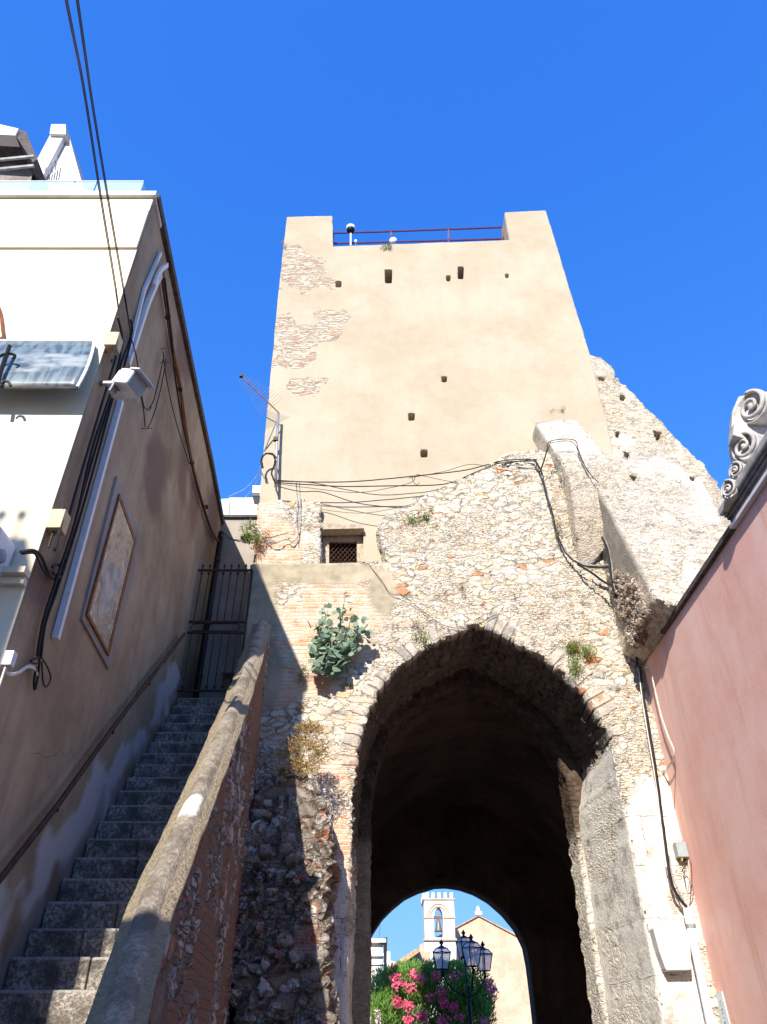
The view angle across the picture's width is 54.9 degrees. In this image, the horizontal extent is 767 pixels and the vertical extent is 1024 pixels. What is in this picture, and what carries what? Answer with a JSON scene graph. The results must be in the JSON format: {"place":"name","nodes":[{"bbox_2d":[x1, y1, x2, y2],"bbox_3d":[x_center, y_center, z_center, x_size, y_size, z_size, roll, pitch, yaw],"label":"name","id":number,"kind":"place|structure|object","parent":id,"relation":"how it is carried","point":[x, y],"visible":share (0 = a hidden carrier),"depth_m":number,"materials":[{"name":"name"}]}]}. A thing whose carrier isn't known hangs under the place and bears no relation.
{"place":"outdoors","nodes":[
{"label":"outdoors","id":0,"kind":"place"},
{"bbox_2d":[37,124,87,190],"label":"roof stair house","id":1,"kind":"structure","parent":0,"point":[57,159],"depth_m":13.77,"materials":[{"name":"paint"}]},
{"bbox_2d":[0,124,49,190],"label":"roof canopy","id":2,"kind":"object","parent":1,"relation":"attached to","point":[19,160],"visible":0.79,"depth_m":12.62,"materials":[{"name":"metal"}]},
{"bbox_2d":[228,498,257,514],"bbox_3d":[-3.721,1.020,20.296,1.578,2.037,3.000,0,-36,0],"label":"white rooftop room","id":3,"kind":"object","parent":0,"point":[242,506],"visible":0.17,"depth_m":19.90,"materials":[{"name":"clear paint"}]},
{"bbox_2d":[252,485,260,503],"bbox_3d":[-2.811,-0.388,16.545,0.240,0.312,0.320,0,-36,0],"label":"outdoor unit","id":4,"kind":"object","parent":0,"point":[256,493],"visible":0.59,"depth_m":16.44,"materials":[{"name":"white plastic"}]},
{"bbox_2d":[0,0,766,969],"label":"sky","id":5,"kind":"structure","parent":0,"point":[638,128],"materials":[{"name":"blue"}]},
{"bbox_2d":[421,892,456,1016],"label":"bell tower","id":6,"kind":"structure","parent":0,"point":[444,906],"depth_m":61.74,"materials":[{"name":"paint"}]},
{"bbox_2d":[597,428,726,664],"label":"battered wing wall","id":7,"kind":"structure","parent":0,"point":[664,528],"depth_m":11.02,"materials":[{"name":"beige stone"}]},
{"bbox_2d":[533,439,640,665],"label":"buttress cables","id":8,"kind":"object","parent":7,"relation":"attached to","point":[583,566],"visible":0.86,"depth_m":11.55,"materials":[{"name":"rubber"}]},
{"bbox_3d":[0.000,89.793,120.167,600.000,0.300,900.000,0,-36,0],"label":"street","id":9,"kind":"structure","parent":0,"visible":0},
{"bbox_2d":[0,191,224,989],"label":"cream house","id":10,"kind":"structure","parent":9,"relation":"on","point":[56,279],"depth_m":7.02,"materials":[{"name":"paint"}]},
{"bbox_2d":[0,527,14,577],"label":"wall unit","id":11,"kind":"structure","parent":10,"relation":"attached to","point":[7,547],"depth_m":5.13,"materials":[{"name":"white plastic"}]},
{"bbox_2d":[0,307,16,386],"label":"iron bracket","id":12,"kind":"object","parent":10,"relation":"attached to","point":[6,354],"visible":1,"depth_m":6.17,"materials":[{"name":"black metal"}]},
{"bbox_2d":[0,650,37,685],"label":"white cables","id":13,"kind":"object","parent":10,"relation":"attached to","point":[9,659],"visible":1,"depth_m":4.78,"materials":[{"name":"plastic"}]},
{"bbox_2d":[0,339,95,389],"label":"curved panel","id":14,"kind":"object","parent":10,"relation":"attached to","point":[49,364],"visible":0.98,"depth_m":6.23,"materials":[{"name":"glass"}]},
{"bbox_2d":[46,507,70,551],"bbox_3d":[-2.427,0.147,5.476,0.117,0.372,0.122,0,-36,0],"label":"junction box","id":15,"kind":"object","parent":10,"relation":"attached to","point":[58,521],"visible":0.98,"depth_m":5.47,"materials":[{"name":"beige plastic"}]},
{"bbox_2d":[0,181,143,182],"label":"glass balustrade","id":16,"kind":"object","parent":10,"relation":"on","point":[71,182],"visible":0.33,"depth_m":8.66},
{"bbox_2d":[19,316,132,689],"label":"side wall cables","id":17,"kind":"object","parent":10,"relation":"attached to","point":[57,577],"visible":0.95,"depth_m":5.92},
{"bbox_2d":[0,632,185,883],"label":"handrail","id":18,"kind":"object","parent":10,"relation":"attached to","point":[10,865],"visible":1,"depth_m":6.06,"materials":[{"name":"metal"}]},
{"bbox_2d":[65,0,131,339],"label":"overhead wires","id":19,"kind":"object","parent":10,"relation":"attached to","point":[81,73],"visible":1,"depth_m":5.38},
{"bbox_2d":[51,251,168,639],"bbox_3d":[-2.470,-1.004,6.921,0.100,4.690,0.326,3,-36,-4],"label":"white trunking","id":20,"kind":"object","parent":10,"relation":"attached to","point":[139,321],"visible":0.96,"depth_m":6.59,"materials":[{"name":"plastic"}]},
{"bbox_2d":[80,476,141,668],"bbox_3d":[-2.594,0.588,7.129,0.042,1.545,1.200,3,-36,-4],"label":"wall plaque","id":21,"kind":"object","parent":10,"relation":"attached to","point":[110,579],"depth_m":6.99,"materials":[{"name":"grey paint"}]},
{"bbox_2d":[104,330,122,362],"bbox_3d":[-2.424,-1.450,6.593,0.117,0.372,0.122,0,-36,0],"label":"junction box","id":22,"kind":"object","parent":10,"relation":"attached to","point":[113,342],"visible":1,"depth_m":6.59,"materials":[{"name":"beige plastic"}]},
{"bbox_2d":[101,367,154,398],"bbox_3d":[-2.227,-1.087,6.159,0.769,0.562,0.265,-18,-40,23],"label":"floodlight","id":23,"kind":"object","parent":10,"relation":"attached to","point":[134,382],"visible":1,"depth_m":5.94,"materials":[{"name":"white plastic"}]},
{"bbox_2d":[129,333,188,461],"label":"bracket wires","id":24,"kind":"object","parent":10,"relation":"attached to","point":[162,362],"visible":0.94,"depth_m":8.32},
{"bbox_2d":[161,271,219,542],"bbox_3d":[-2.714,-0.892,10.679,0.096,0.830,6.007,3,-36,-4],"label":"old pipe","id":25,"kind":"object","parent":10,"relation":"attached to","point":[179,389],"visible":0.98,"depth_m":9.50,"materials":[{"name":"metal"}]},
{"bbox_2d":[193,531,223,697],"bbox_3d":[-2.980,1.872,12.496,0.122,3.700,0.122,0,-36,0],"label":"downpipe","id":26,"kind":"object","parent":10,"relation":"attached to","point":[217,559],"visible":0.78,"depth_m":12.55,"materials":[{"name":"metal"}]},
{"bbox_2d":[177,564,252,691],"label":"iron gate","id":27,"kind":"structure","parent":10,"relation":"attached to","point":[221,632],"depth_m":11.09,"materials":[{"name":"black metal"}]},
{"bbox_2d":[0,698,224,1023],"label":"stone staircase","id":28,"kind":"structure","parent":9,"relation":"on","point":[55,973],"depth_m":6.04,"materials":[{"name":"stone"}]},
{"bbox_2d":[85,620,270,1023],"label":"stair parapet","id":29,"kind":"structure","parent":9,"relation":"on","point":[170,959],"depth_m":5.17,"materials":[{"name":"stone"}]},
{"bbox_2d":[199,515,256,697],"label":"yard wall","id":30,"kind":"structure","parent":9,"relation":"on","point":[235,554],"depth_m":12.80,"materials":[{"name":"grey paint"}]},
{"bbox_2d":[229,767,341,1023],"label":"rubble pier","id":31,"kind":"structure","parent":9,"relation":"on","point":[285,949],"depth_m":8.05,"materials":[{"name":"grey stone"}]},
{"bbox_2d":[271,718,332,777],"bbox_3d":[-1.013,2.960,9.274,0.777,0.784,0.287,0,-36,0],"label":"dry bush","id":32,"kind":"object","parent":31,"relation":"on","point":[312,728],"visible":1,"depth_m":9.24,"materials":[{"name":"brown plant"}]},
{"bbox_2d":[370,925,394,1022],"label":"white townhouse","id":33,"kind":"structure","parent":9,"relation":"on","point":[378,954],"depth_m":29.32,"materials":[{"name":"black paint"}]},
{"bbox_2d":[383,948,429,1020],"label":"tiled roof house","id":34,"kind":"structure","parent":9,"relation":"on","point":[418,954],"depth_m":35.15,"materials":[{"name":"beige paint"}]},
{"bbox_2d":[370,955,498,1023],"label":"oleander bush","id":35,"kind":"object","parent":9,"relation":"on","point":[408,984],"visible":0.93,"depth_m":24.63,"materials":[{"name":"green plant"}]},
{"bbox_2d":[432,930,492,1023],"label":"street lamp","id":36,"kind":"object","parent":9,"relation":"on","point":[472,953],"visible":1,"depth_m":22.96,"materials":[{"name":"black metal"}]},
{"bbox_2d":[419,906,531,1023],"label":"peach church","id":37,"kind":"structure","parent":9,"relation":"on","point":[509,977],"depth_m":64.89,"materials":[{"name":"paint"}]},
{"bbox_2d":[231,449,720,1023],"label":"stone gateway","id":38,"kind":"object","parent":9,"relation":"on","point":[499,761],"visible":0.69,"depth_m":11.42,"materials":[{"name":"stone"}]},
{"bbox_2d":[297,663,307,684],"bbox_3d":[-1.158,2.330,10.542,0.173,0.348,0.222,0,-36,0],"label":"wall weed","id":39,"kind":"object","parent":38,"relation":"attached to","point":[303,669],"depth_m":10.54,"materials":[{"name":"green plant"}]},
{"bbox_2d":[307,592,374,676],"bbox_3d":[-0.615,1.772,10.705,0.981,1.301,0.465,-5,-36,7],"label":"plant","id":40,"kind":"object","parent":38,"relation":"attached to","point":[332,658],"visible":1,"depth_m":10.58,"materials":[{"name":"green plant"}]},
{"bbox_2d":[403,505,433,524],"bbox_3d":[0.584,0.043,12.237,0.525,0.367,0.241,0,-36,0],"label":"wall weed","id":41,"kind":"object","parent":38,"relation":"attached to","point":[415,518],"depth_m":12.20,"materials":[{"name":"green plant"}]},
{"bbox_2d":[410,618,428,645],"bbox_3d":[0.534,1.771,10.947,0.284,0.455,0.244,0,-36,0],"label":"wall weed","id":42,"kind":"object","parent":38,"relation":"attached to","point":[423,634],"depth_m":10.91,"materials":[{"name":"green plant"}]},
{"bbox_2d":[253,211,612,563],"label":"medieval tower","id":43,"kind":"structure","parent":38,"relation":"on","point":[398,360],"depth_m":14.85,"materials":[{"name":"paint"}]},
{"bbox_2d":[228,466,261,497],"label":"white wires","id":44,"kind":"object","parent":43,"relation":"attached to","point":[250,483],"visible":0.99,"depth_m":14.33,"materials":[{"name":"white plastic"}]},
{"bbox_2d":[238,518,272,551],"bbox_3d":[-2.095,0.395,12.132,0.604,0.655,0.261,0,-36,0],"label":"wall weed","id":45,"kind":"object","parent":43,"relation":"attached to","point":[247,537],"depth_m":12.11,"materials":[{"name":"green plant"}]},
{"bbox_2d":[239,374,280,487],"bbox_3d":[-2.333,-1.458,13.557,0.948,2.454,0.428,11,-37,-14],"label":"tv antenna","id":46,"kind":"object","parent":43,"relation":"attached to","point":[276,437],"visible":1,"depth_m":13.75,"materials":[{"name":"metal"}]},
{"bbox_2d":[322,535,363,562],"bbox_3d":[-0.747,0.659,12.713,1.098,1.126,0.380,0,-36,0],"label":"window","id":47,"kind":"structure","parent":43,"relation":"in","point":[345,548],"depth_m":12.61,"materials":[{"name":"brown wood"}]},
{"bbox_2d":[346,224,354,245],"bbox_3d":[-0.803,-6.707,17.948,0.230,0.816,0.230,0,-36,0],"label":"dome camera","id":48,"kind":"object","parent":43,"relation":"on","point":[350,228],"visible":0.99,"depth_m":18.02,"materials":[{"name":"white plastic"}]},
{"bbox_2d":[221,452,537,628],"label":"tower cables","id":49,"kind":"object","parent":43,"relation":"attached to","point":[416,475],"visible":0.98,"depth_m":12.75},
{"bbox_2d":[380,241,391,248],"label":"wall weed","id":50,"kind":"object","parent":43,"relation":"attached to","point":[388,245],"depth_m":17.24,"materials":[{"name":"green plant"}]},
{"bbox_2d":[389,237,396,243],"bbox_3d":[0.232,-6.576,17.927,0.189,0.203,0.079,-11,-37,14],"label":"dish","id":51,"kind":"object","parent":43,"relation":"attached to","point":[392,240],"visible":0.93,"depth_m":17.92,"materials":[{"name":"white plastic"}]},
{"bbox_2d":[333,226,503,244],"bbox_3d":[0.970,-6.824,18.342,4.468,0.914,0.056,0,-36,0],"label":"roof railing","id":52,"kind":"object","parent":43,"relation":"on","point":[415,230],"visible":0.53,"depth_m":18.38,"materials":[{"name":"metal"}]},
{"bbox_2d":[460,576,466,596],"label":"wall weed","id":53,"kind":"object","parent":38,"relation":"attached to","point":[462,587],"depth_m":11.41,"materials":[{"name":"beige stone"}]},
{"bbox_2d":[554,515,562,538],"bbox_3d":[2.831,0.242,12.004,0.176,0.487,0.223,0,-36,0],"label":"wall weed","id":54,"kind":"object","parent":38,"relation":"attached to","point":[557,526],"depth_m":12.01,"materials":[{"name":"green plant"}]},
{"bbox_2d":[532,419,618,569],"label":"raking buttress","id":55,"kind":"structure","parent":38,"relation":"on","point":[581,486],"depth_m":12.30,"materials":[{"name":"beige stone"}]},
{"bbox_2d":[548,406,565,414],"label":"wall weed","id":56,"kind":"object","parent":55,"relation":"on","point":[562,409],"depth_m":13.51,"materials":[{"name":"green plant"}]},
{"bbox_2d":[561,634,597,680],"bbox_3d":[2.866,2.099,10.708,0.564,0.735,0.251,0,-36,0],"label":"wall weed","id":57,"kind":"object","parent":38,"relation":"attached to","point":[571,645],"depth_m":10.73,"materials":[{"name":"green plant"}]},
{"bbox_2d":[641,667,674,804],"bbox_3d":[3.722,2.972,9.875,0.056,2.073,0.690,0,-36,0],"label":"loose wire","id":58,"kind":"object","parent":38,"relation":"attached to","point":[666,768],"visible":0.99,"depth_m":9.72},
{"bbox_2d":[590,355,730,527],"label":"ruined side wall","id":59,"kind":"structure","parent":38,"relation":"on","point":[626,411],"depth_m":14.93,"materials":[{"name":"beige stone"}]},
{"bbox_2d":[638,666,687,907],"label":"corner cables","id":60,"kind":"object","parent":38,"relation":"attached to","point":[669,867],"visible":1,"depth_m":9.45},
{"bbox_2d":[683,909,715,1023],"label":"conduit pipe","id":61,"kind":"object","parent":38,"relation":"attached to","point":[690,924],"visible":1,"depth_m":8.34,"materials":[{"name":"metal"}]},
{"bbox_2d":[643,431,766,1023],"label":"pink house","id":62,"kind":"structure","parent":9,"relation":"on","point":[706,662],"depth_m":8.05,"materials":[{"name":"paint"}]},
{"bbox_2d":[672,842,691,905],"bbox_3d":[3.695,4.389,8.984,0.130,0.709,0.467,0,-36,0],"label":"grey box","id":63,"kind":"object","parent":62,"relation":"attached to","point":[680,849],"visible":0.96,"depth_m":9.12,"materials":[{"name":"plastic"}]},
{"bbox_2d":[715,991,729,1023],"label":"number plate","id":64,"kind":"object","parent":62,"relation":"attached to","point":[723,1012],"visible":1,"depth_m":8.16,"materials":[{"name":"ceramic"}]},
{"bbox_2d":[720,389,766,511],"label":"scroll ornament","id":65,"kind":"object","parent":62,"relation":"on","point":[748,426],"visible":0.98,"depth_m":8.13,"materials":[{"name":"stone"}]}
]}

